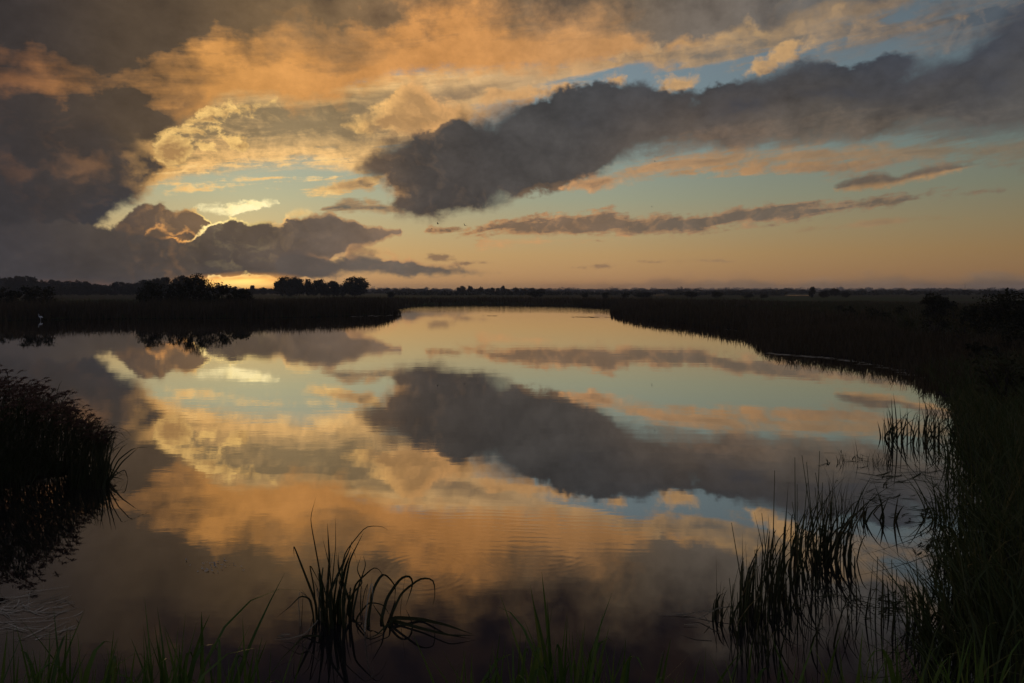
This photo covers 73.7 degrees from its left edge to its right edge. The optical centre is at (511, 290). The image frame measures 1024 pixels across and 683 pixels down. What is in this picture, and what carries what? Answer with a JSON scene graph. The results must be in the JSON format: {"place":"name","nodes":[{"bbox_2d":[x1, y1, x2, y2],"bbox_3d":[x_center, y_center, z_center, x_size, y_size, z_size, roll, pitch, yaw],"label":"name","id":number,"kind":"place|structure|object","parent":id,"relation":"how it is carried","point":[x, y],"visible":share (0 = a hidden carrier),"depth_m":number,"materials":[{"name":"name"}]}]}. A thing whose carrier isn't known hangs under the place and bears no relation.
{"place":"outdoors","nodes":[
{"label":"outdoors","id":0,"kind":"place"},
{"bbox_2d":[0,305,982,682],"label":"water","id":1,"kind":"structure","parent":0,"point":[472,461],"depth_m":10.07,"materials":[{"name":"liquid"}]},
{"bbox_2d":[0,586,82,639],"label":"reed litter","id":2,"kind":"object","parent":1,"relation":"on","point":[28,607],"visible":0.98,"depth_m":6.36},
{"bbox_2d":[278,620,317,638],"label":"dead reed","id":3,"kind":"object","parent":1,"relation":"on","point":[281,635],"visible":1,"depth_m":5.86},
{"bbox_2d":[279,498,473,660],"bbox_3d":[-1.267,2.565,6.226,1.671,1.436,1.114,0,0,-15],"label":"water plant","id":4,"kind":"object","parent":1,"relation":"in","point":[326,604],"visible":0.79,"depth_m":6.19,"materials":[{"name":"green plant"}]},
{"bbox_2d":[676,606,734,624],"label":"dead reed","id":5,"kind":"object","parent":1,"relation":"on","point":[685,614],"visible":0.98,"depth_m":6.22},
{"bbox_2d":[712,541,797,641],"bbox_3d":[2.145,2.743,6.183,0.706,1.016,0.714,0,0,-40],"label":"reed clump","id":6,"kind":"object","parent":1,"relation":"in","point":[742,605],"visible":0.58,"depth_m":6.20,"materials":[{"name":"green plant"}]},
{"bbox_2d":[726,596,786,665],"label":"reed clump","id":7,"kind":"object","parent":1,"relation":"in","point":[767,646],"visible":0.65,"depth_m":5.62,"materials":[{"name":"green plant"}]},
{"bbox_2d":[731,513,805,613],"bbox_3d":[2.488,2.723,6.535,0.675,1.056,0.624,0,0,-17],"label":"reed clump","id":8,"kind":"object","parent":1,"relation":"in","point":[778,593],"visible":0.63,"depth_m":6.52,"materials":[{"name":"green plant"}]},
{"bbox_2d":[756,470,842,594],"bbox_3d":[3.030,2.597,7.092,0.930,1.309,1.052,0,0,42],"label":"reed clump","id":9,"kind":"object","parent":1,"relation":"in","point":[796,552],"visible":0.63,"depth_m":7.07,"materials":[{"name":"green plant"}]},
{"bbox_2d":[787,582,864,653],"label":"reed clump","id":10,"kind":"object","parent":1,"relation":"in","point":[817,630],"visible":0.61,"depth_m":5.83,"materials":[{"name":"green plant"}]},
{"bbox_2d":[783,451,900,570],"bbox_3d":[3.811,2.509,8.008,1.221,1.483,1.652,0,0,0],"label":"reed clump","id":11,"kind":"object","parent":1,"relation":"in","point":[826,539],"visible":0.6,"depth_m":7.64,"materials":[{"name":"green plant"}]},
{"bbox_2d":[787,451,959,620],"bbox_3d":[5.135,2.988,9.230,2.252,0.020,7.388,0,0,29],"label":"floating weed","id":12,"kind":"object","parent":1,"relation":"on","point":[926,547],"visible":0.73,"depth_m":9.06,"materials":[{"name":"green plant"}]},
{"bbox_2d":[841,548,927,642],"bbox_3d":[3.387,2.799,6.203,0.700,0.904,0.704,0,0,32],"label":"reed clump","id":13,"kind":"object","parent":1,"relation":"in","point":[882,606],"visible":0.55,"depth_m":6.24,"materials":[{"name":"green plant"}]},
{"bbox_2d":[883,394,901,442],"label":"reed clump","id":14,"kind":"object","parent":1,"relation":"in","point":[892,434],"visible":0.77,"depth_m":13.60,"materials":[{"name":"green plant"}]},
{"bbox_2d":[0,293,1023,682],"bbox_3d":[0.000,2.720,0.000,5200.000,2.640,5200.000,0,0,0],"label":"ground","id":15,"kind":"structure","parent":0,"point":[894,297],"depth_m":145.37,"materials":[{"name":"soil"}]},
{"bbox_2d":[0,286,22,303],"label":"willow bush","id":16,"kind":"object","parent":15,"relation":"on","point":[9,295],"visible":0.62,"depth_m":83.89,"materials":[{"name":"green plant"}]},
{"bbox_2d":[2,277,20,288],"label":"tree","id":17,"kind":"object","parent":15,"relation":"on","point":[11,282],"visible":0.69,"depth_m":385.51,"materials":[{"name":"green plant"}]},
{"bbox_2d":[14,276,23,286],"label":"tree","id":18,"kind":"object","parent":15,"relation":"on","point":[20,281],"visible":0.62,"depth_m":389.82,"materials":[{"name":"green plant"}]},
{"bbox_2d":[21,276,29,285],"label":"tree","id":19,"kind":"object","parent":15,"relation":"on","point":[25,280],"visible":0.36,"depth_m":410.15,"materials":[{"name":"green plant"}]},
{"bbox_2d":[25,276,38,285],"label":"tree","id":20,"kind":"object","parent":15,"relation":"on","point":[33,281],"visible":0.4,"depth_m":387.42,"materials":[{"name":"green plant"}]},
{"bbox_2d":[13,285,57,304],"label":"willow bush","id":21,"kind":"object","parent":15,"relation":"on","point":[30,293],"visible":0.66,"depth_m":79.61,"materials":[{"name":"green plant"}]},
{"bbox_2d":[38,281,52,292],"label":"tree","id":22,"kind":"object","parent":15,"relation":"on","point":[46,283],"visible":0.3,"depth_m":397.18,"materials":[{"name":"green plant"}]},
{"bbox_2d":[0,612,92,682],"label":"grass tuft","id":23,"kind":"object","parent":15,"relation":"on","point":[48,677],"visible":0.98,"depth_m":2.38,"materials":[{"name":"plant"}]},
{"bbox_2d":[52,280,69,294],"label":"tree","id":24,"kind":"object","parent":15,"relation":"on","point":[57,283],"visible":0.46,"depth_m":396.65,"materials":[{"name":"green plant"}]},
{"bbox_2d":[10,607,132,682],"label":"grass tuft","id":25,"kind":"object","parent":15,"relation":"on","point":[57,662],"visible":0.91,"depth_m":2.45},
{"bbox_2d":[0,364,147,494],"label":"reed stand","id":26,"kind":"object","parent":15,"relation":"on","point":[35,413],"visible":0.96,"depth_m":10.77,"materials":[{"name":"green plant"}]},
{"bbox_2d":[73,281,89,286],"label":"tree","id":27,"kind":"object","parent":15,"relation":"on","point":[85,283],"visible":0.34,"depth_m":398.71,"materials":[{"name":"green plant"}]},
{"bbox_2d":[78,286,96,295],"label":"tree","id":28,"kind":"object","parent":15,"relation":"on","point":[86,290],"visible":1,"depth_m":364.28,"materials":[{"name":"green plant"}]},
{"bbox_2d":[18,617,159,682],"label":"grass tuft","id":29,"kind":"object","parent":15,"relation":"on","point":[107,679],"visible":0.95,"depth_m":2.42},
{"bbox_2d":[92,285,101,294],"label":"tree","id":30,"kind":"object","parent":15,"relation":"on","point":[97,288],"visible":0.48,"depth_m":377.96,"materials":[{"name":"green plant"}]},
{"bbox_2d":[98,286,113,294],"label":"tree","id":31,"kind":"object","parent":15,"relation":"on","point":[105,290],"visible":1,"depth_m":359.47,"materials":[{"name":"green plant"}]},
{"bbox_2d":[62,650,167,682],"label":"grass tuft","id":32,"kind":"object","parent":15,"relation":"on","point":[114,664],"visible":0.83,"depth_m":2.50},
{"bbox_2d":[109,287,120,294],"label":"tree","id":33,"kind":"object","parent":15,"relation":"on","point":[115,289],"visible":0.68,"depth_m":372.46,"materials":[{"name":"green plant"}]},
{"bbox_2d":[110,281,120,294],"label":"tree","id":34,"kind":"object","parent":15,"relation":"on","point":[115,284],"visible":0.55,"depth_m":389.00,"materials":[{"name":"green plant"}]},
{"bbox_2d":[109,647,147,682],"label":"grass tuft","id":35,"kind":"object","parent":15,"relation":"on","point":[130,679],"visible":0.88,"depth_m":2.31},
{"bbox_2d":[135,281,169,303],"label":"willow bush","id":36,"kind":"object","parent":15,"relation":"on","point":[148,289],"visible":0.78,"depth_m":84.42,"materials":[{"name":"green plant"}]},
{"bbox_2d":[150,278,161,285],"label":"tree","id":37,"kind":"object","parent":15,"relation":"on","point":[157,280],"visible":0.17,"depth_m":306.85,"materials":[{"name":"green plant"}]},
{"bbox_2d":[161,277,170,284],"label":"tree","id":38,"kind":"object","parent":15,"relation":"on","point":[166,280],"visible":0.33,"depth_m":314.54,"materials":[{"name":"green plant"}]},
{"bbox_2d":[168,277,184,286],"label":"tree","id":39,"kind":"object","parent":15,"relation":"on","point":[176,280],"visible":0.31,"depth_m":299.49,"materials":[{"name":"green plant"}]},
{"bbox_2d":[166,281,193,302],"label":"willow bush","id":40,"kind":"object","parent":15,"relation":"on","point":[180,290],"visible":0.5,"depth_m":87.71,"materials":[{"name":"green plant"}]},
{"bbox_2d":[94,628,283,682],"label":"grass tuft","id":41,"kind":"object","parent":15,"relation":"on","point":[231,671],"visible":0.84,"depth_m":2.50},
{"bbox_2d":[102,632,276,682],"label":"grass tuft","id":42,"kind":"object","parent":15,"relation":"on","point":[180,672],"visible":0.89,"depth_m":2.42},
{"bbox_2d":[181,273,213,304],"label":"willow bush","id":43,"kind":"object","parent":15,"relation":"on","point":[189,286],"visible":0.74,"depth_m":87.50,"materials":[{"name":"green plant"}]},
{"bbox_2d":[115,573,291,682],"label":"grass tuft","id":44,"kind":"object","parent":15,"relation":"on","point":[163,676],"visible":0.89,"depth_m":2.63,"materials":[{"name":"plant"}]},
{"bbox_2d":[199,281,242,303],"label":"willow bush","id":45,"kind":"object","parent":15,"relation":"on","point":[223,290],"visible":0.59,"depth_m":85.69,"materials":[{"name":"green plant"}]},
{"bbox_2d":[0,294,451,320],"bbox_3d":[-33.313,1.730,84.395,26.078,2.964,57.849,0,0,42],"label":"reed bed","id":46,"kind":"object","parent":15,"relation":"on","point":[332,307],"visible":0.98,"depth_m":76.46,"materials":[{"name":"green plant"}]},
{"bbox_2d":[231,288,256,303],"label":"willow bush","id":47,"kind":"object","parent":15,"relation":"on","point":[243,292],"visible":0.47,"depth_m":87.58,"materials":[{"name":"green plant"}]},
{"bbox_2d":[209,618,279,682],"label":"grass tuft","id":48,"kind":"object","parent":15,"relation":"on","point":[247,678],"visible":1,"depth_m":2.41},
{"bbox_2d":[249,285,254,294],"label":"tree","id":49,"kind":"object","parent":15,"relation":"on","point":[252,289],"visible":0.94,"depth_m":429.23,"materials":[{"name":"green plant"}]},
{"bbox_2d":[205,643,305,682],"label":"grass tuft","id":50,"kind":"object","parent":15,"relation":"on","point":[258,679],"visible":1,"depth_m":2.43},
{"bbox_2d":[258,287,267,294],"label":"tree","id":51,"kind":"object","parent":15,"relation":"on","point":[262,290],"visible":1,"depth_m":429.36,"materials":[{"name":"green plant"}]},
{"bbox_2d":[273,275,293,295],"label":"tree","id":52,"kind":"object","parent":15,"relation":"on","point":[281,284],"visible":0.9,"depth_m":308.21,"materials":[{"name":"green plant"}]},
{"bbox_2d":[288,276,307,295],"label":"tree","id":53,"kind":"object","parent":15,"relation":"on","point":[299,286],"visible":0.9,"depth_m":312.37,"materials":[{"name":"green plant"}]},
{"bbox_2d":[304,279,312,295],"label":"tree","id":54,"kind":"object","parent":15,"relation":"on","point":[308,289],"visible":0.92,"depth_m":315.19,"materials":[{"name":"green plant"}]},
{"bbox_2d":[312,279,329,295],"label":"tree","id":55,"kind":"object","parent":15,"relation":"on","point":[319,285],"visible":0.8,"depth_m":309.97,"materials":[{"name":"green plant"}]},
{"bbox_2d":[327,280,340,295],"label":"tree","id":56,"kind":"object","parent":15,"relation":"on","point":[334,286],"visible":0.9,"depth_m":314.87,"materials":[{"name":"green plant"}]},
{"bbox_2d":[338,276,371,296],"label":"tree","id":57,"kind":"object","parent":15,"relation":"on","point":[357,286],"visible":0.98,"depth_m":305.23,"materials":[{"name":"green plant"}]},
{"bbox_2d":[413,635,519,682],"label":"grass tuft","id":58,"kind":"object","parent":15,"relation":"on","point":[495,675],"visible":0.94,"depth_m":2.39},
{"bbox_2d":[431,651,515,682],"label":"grass tuft","id":59,"kind":"object","parent":15,"relation":"on","point":[485,678],"visible":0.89,"depth_m":2.47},
{"bbox_2d":[428,601,569,682],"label":"grass tuft","id":60,"kind":"object","parent":15,"relation":"on","point":[534,670],"visible":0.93,"depth_m":2.34,"materials":[{"name":"plant"}]},
{"bbox_2d":[255,295,792,307],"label":"reed bed","id":61,"kind":"object","parent":15,"relation":"on","point":[495,300],"visible":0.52,"depth_m":143.28,"materials":[{"name":"brown plant"}]},
{"bbox_2d":[527,290,544,296],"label":"bush","id":62,"kind":"object","parent":15,"relation":"on","point":[536,293],"visible":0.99,"depth_m":248.81,"materials":[{"name":"green plant"}]},
{"bbox_2d":[497,577,613,682],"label":"grass tuft","id":63,"kind":"object","parent":15,"relation":"on","point":[562,675],"visible":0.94,"depth_m":2.42,"materials":[{"name":"plant"}]},
{"bbox_2d":[545,629,689,682],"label":"grass tuft","id":64,"kind":"object","parent":15,"relation":"on","point":[599,669],"visible":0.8,"depth_m":2.44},
{"bbox_2d":[576,630,677,682],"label":"grass tuft","id":65,"kind":"object","parent":15,"relation":"on","point":[624,678],"visible":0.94,"depth_m":2.38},
{"bbox_2d":[237,286,1023,294],"bbox_3d":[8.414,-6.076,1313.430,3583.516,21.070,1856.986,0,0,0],"label":"woods","id":66,"kind":"object","parent":15,"relation":"on","point":[724,291],"visible":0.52,"depth_m":656.27,"materials":[{"name":"green plant"}]},
{"bbox_2d":[633,292,652,297],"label":"bush","id":67,"kind":"object","parent":15,"relation":"on","point":[645,294],"visible":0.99,"depth_m":238.88,"materials":[{"name":"green plant"}]},
{"bbox_2d":[655,639,700,682],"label":"grass tuft","id":68,"kind":"object","parent":15,"relation":"on","point":[658,677],"visible":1,"depth_m":2.55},
{"bbox_2d":[684,291,699,297],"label":"bush","id":69,"kind":"object","parent":15,"relation":"on","point":[689,293],"visible":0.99,"depth_m":249.44,"materials":[{"name":"green plant"}]},
{"bbox_2d":[711,291,722,297],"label":"bush","id":70,"kind":"object","parent":15,"relation":"on","point":[715,294],"visible":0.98,"depth_m":239.50,"materials":[{"name":"green plant"}]},
{"bbox_2d":[704,649,751,682],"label":"grass tuft","id":71,"kind":"object","parent":15,"relation":"on","point":[723,675],"visible":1,"depth_m":2.50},
{"bbox_2d":[570,297,902,336],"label":"reed bed","id":72,"kind":"object","parent":15,"relation":"on","point":[739,319],"visible":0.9,"depth_m":59.20,"materials":[{"name":"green plant"}]},
{"bbox_2d":[664,640,814,682],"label":"grass tuft","id":73,"kind":"object","parent":15,"relation":"on","point":[763,669],"visible":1,"depth_m":2.42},
{"bbox_2d":[572,299,1023,351],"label":"meadow grass","id":74,"kind":"structure","parent":15,"relation":"on","point":[855,305],"depth_m":89.86,"materials":[{"name":"plant"}]},
{"bbox_2d":[808,287,815,296],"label":"tree","id":75,"kind":"object","parent":15,"relation":"on","point":[812,292],"visible":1,"depth_m":259.59,"materials":[{"name":"green plant"}]},
{"bbox_2d":[819,291,829,296],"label":"tree","id":76,"kind":"object","parent":15,"relation":"on","point":[823,294],"visible":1,"depth_m":249.30,"materials":[{"name":"green plant"}]},
{"bbox_2d":[770,629,891,682],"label":"grass tuft","id":77,"kind":"object","parent":15,"relation":"on","point":[828,670],"visible":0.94,"depth_m":2.48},
{"bbox_2d":[828,288,841,295],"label":"tree","id":78,"kind":"object","parent":15,"relation":"on","point":[834,291],"visible":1,"depth_m":299.50,"materials":[{"name":"green plant"}]},
{"bbox_2d":[814,461,871,522],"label":"water herb","id":79,"kind":"object","parent":15,"relation":"on","point":[833,501],"visible":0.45,"depth_m":8.98,"materials":[{"name":"green plant"}]},
{"bbox_2d":[842,306,857,319],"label":"shrub","id":80,"kind":"object","parent":15,"relation":"on","point":[853,310],"visible":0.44,"depth_m":51.93,"materials":[{"name":"green plant"}]},
{"bbox_2d":[836,442,897,465],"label":"water herb","id":81,"kind":"object","parent":15,"relation":"on","point":[844,460],"visible":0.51,"depth_m":11.98,"materials":[{"name":"green plant"}]},
{"bbox_2d":[845,483,903,524],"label":"reed clump","id":82,"kind":"object","parent":15,"relation":"on","point":[882,516],"visible":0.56,"depth_m":8.91,"materials":[{"name":"green plant"}]},
{"bbox_2d":[815,629,941,682],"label":"grass tuft","id":83,"kind":"object","parent":15,"relation":"on","point":[858,679],"visible":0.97,"depth_m":2.57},
{"bbox_2d":[865,306,896,322],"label":"shrub","id":84,"kind":"object","parent":15,"relation":"on","point":[882,314],"visible":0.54,"depth_m":47.01,"materials":[{"name":"green plant"}]},
{"bbox_2d":[749,315,1023,391],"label":"reed bed","id":85,"kind":"object","parent":15,"relation":"on","point":[823,336],"visible":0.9,"depth_m":30.73,"materials":[{"name":"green plant"}]},
{"bbox_2d":[894,305,905,315],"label":"shrub","id":86,"kind":"object","parent":15,"relation":"on","point":[901,308],"visible":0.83,"depth_m":65.84,"materials":[{"name":"green plant"}]},
{"bbox_2d":[858,620,972,682],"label":"grass tuft","id":87,"kind":"object","parent":15,"relation":"on","point":[896,679],"visible":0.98,"depth_m":2.53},
{"bbox_2d":[878,398,983,446],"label":"reed clump","id":88,"kind":"object","parent":15,"relation":"on","point":[927,436],"visible":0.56,"depth_m":13.72,"materials":[{"name":"green plant"}]},
{"bbox_2d":[848,551,1021,682],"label":"sedge tuft","id":89,"kind":"object","parent":15,"relation":"on","point":[925,638],"visible":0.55,"depth_m":5.51,"materials":[{"name":"green plant"}]},
{"bbox_2d":[919,313,951,333],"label":"shrub","id":90,"kind":"object","parent":15,"relation":"on","point":[942,324],"visible":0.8,"depth_m":36.91,"materials":[{"name":"green plant"}]},
{"bbox_2d":[851,512,1023,667],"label":"sedge tuft","id":91,"kind":"object","parent":15,"relation":"on","point":[948,623],"visible":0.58,"depth_m":5.87,"materials":[{"name":"green plant"}]},
{"bbox_2d":[918,292,958,318],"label":"bush","id":92,"kind":"object","parent":15,"relation":"on","point":[941,304],"visible":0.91,"depth_m":59.58,"materials":[{"name":"green plant"}]},
{"bbox_2d":[854,349,1023,682],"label":"bank grass","id":93,"kind":"structure","parent":15,"relation":"on","point":[1011,415],"depth_m":8.73,"materials":[{"name":"green plant"}]},
{"bbox_2d":[867,490,1023,613],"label":"sedge tuft","id":94,"kind":"object","parent":15,"relation":"on","point":[971,576],"visible":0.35,"depth_m":6.68,"materials":[{"name":"green plant"}]},
{"bbox_2d":[872,538,1023,645],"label":"sedge tuft","id":95,"kind":"object","parent":15,"relation":"on","point":[963,606],"visible":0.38,"depth_m":6.08,"materials":[{"name":"green plant"}]},
{"bbox_2d":[894,454,1010,527],"bbox_3d":[5.689,2.726,9.062,1.394,1.049,1.701,0,0,-23],"label":"sedge tuft","id":96,"kind":"object","parent":15,"relation":"on","point":[939,505],"visible":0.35,"depth_m":9.03,"materials":[{"name":"green plant"}]},
{"bbox_2d":[892,625,1023,682],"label":"grass tuft","id":97,"kind":"object","parent":15,"relation":"on","point":[980,679],"visible":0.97,"depth_m":2.57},
{"bbox_2d":[922,381,1001,419],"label":"sedge tuft","id":98,"kind":"object","parent":15,"relation":"on","point":[947,408],"visible":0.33,"depth_m":16.19,"materials":[{"name":"green plant"}]},
{"bbox_2d":[903,470,1023,569],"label":"sedge tuft","id":99,"kind":"object","parent":15,"relation":"on","point":[990,529],"visible":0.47,"depth_m":7.69,"materials":[{"name":"green plant"}]},
{"bbox_2d":[911,435,1016,491],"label":"sedge tuft","id":100,"kind":"object","parent":15,"relation":"on","point":[954,477],"visible":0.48,"depth_m":10.46,"materials":[{"name":"green plant"}]},
{"bbox_2d":[917,410,1020,464],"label":"sedge tuft","id":101,"kind":"object","parent":15,"relation":"on","point":[965,446],"visible":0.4,"depth_m":12.11,"materials":[{"name":"green plant"}]},
{"bbox_2d":[920,514,1018,578],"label":"sedge tuft","id":102,"kind":"object","parent":15,"relation":"on","point":[945,550],"visible":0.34,"depth_m":7.38,"materials":[{"name":"green plant"}]},
{"bbox_2d":[931,411,1012,445],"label":"sedge tuft","id":103,"kind":"object","parent":15,"relation":"on","point":[990,436],"visible":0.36,"depth_m":13.48,"materials":[{"name":"green plant"}]},
{"bbox_2d":[922,483,1023,550],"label":"sedge tuft","id":104,"kind":"object","parent":15,"relation":"on","point":[949,527],"visible":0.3,"depth_m":8.12,"materials":[{"name":"green plant"}]},
{"bbox_2d":[956,303,997,329],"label":"bush","id":105,"kind":"object","parent":15,"relation":"on","point":[965,311],"visible":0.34,"depth_m":44.03,"materials":[{"name":"green plant"}]},
{"bbox_2d":[965,342,1006,361],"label":"shrub","id":106,"kind":"object","parent":15,"relation":"on","point":[975,347],"visible":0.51,"depth_m":23.93,"materials":[{"name":"green plant"}]},
{"bbox_2d":[960,287,1023,333],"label":"bush","id":107,"kind":"object","parent":15,"relation":"on","point":[1002,306],"visible":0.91,"depth_m":39.95,"materials":[{"name":"green plant"}]},
{"bbox_2d":[965,349,1023,404],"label":"shrub","id":108,"kind":"object","parent":15,"relation":"on","point":[1002,369],"visible":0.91,"depth_m":17.04,"materials":[{"name":"green plant"}]},
{"bbox_2d":[0,0,1023,291],"label":"sky","id":109,"kind":"structure","parent":0,"point":[847,144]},
{"bbox_2d":[350,315,924,377],"bbox_3d":[5.248,2.990,57.541,19.181,0.027,68.655,0,0,-30],"label":"scum line","id":110,"kind":"object","parent":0,"point":[814,356],"visible":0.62,"depth_m":30.24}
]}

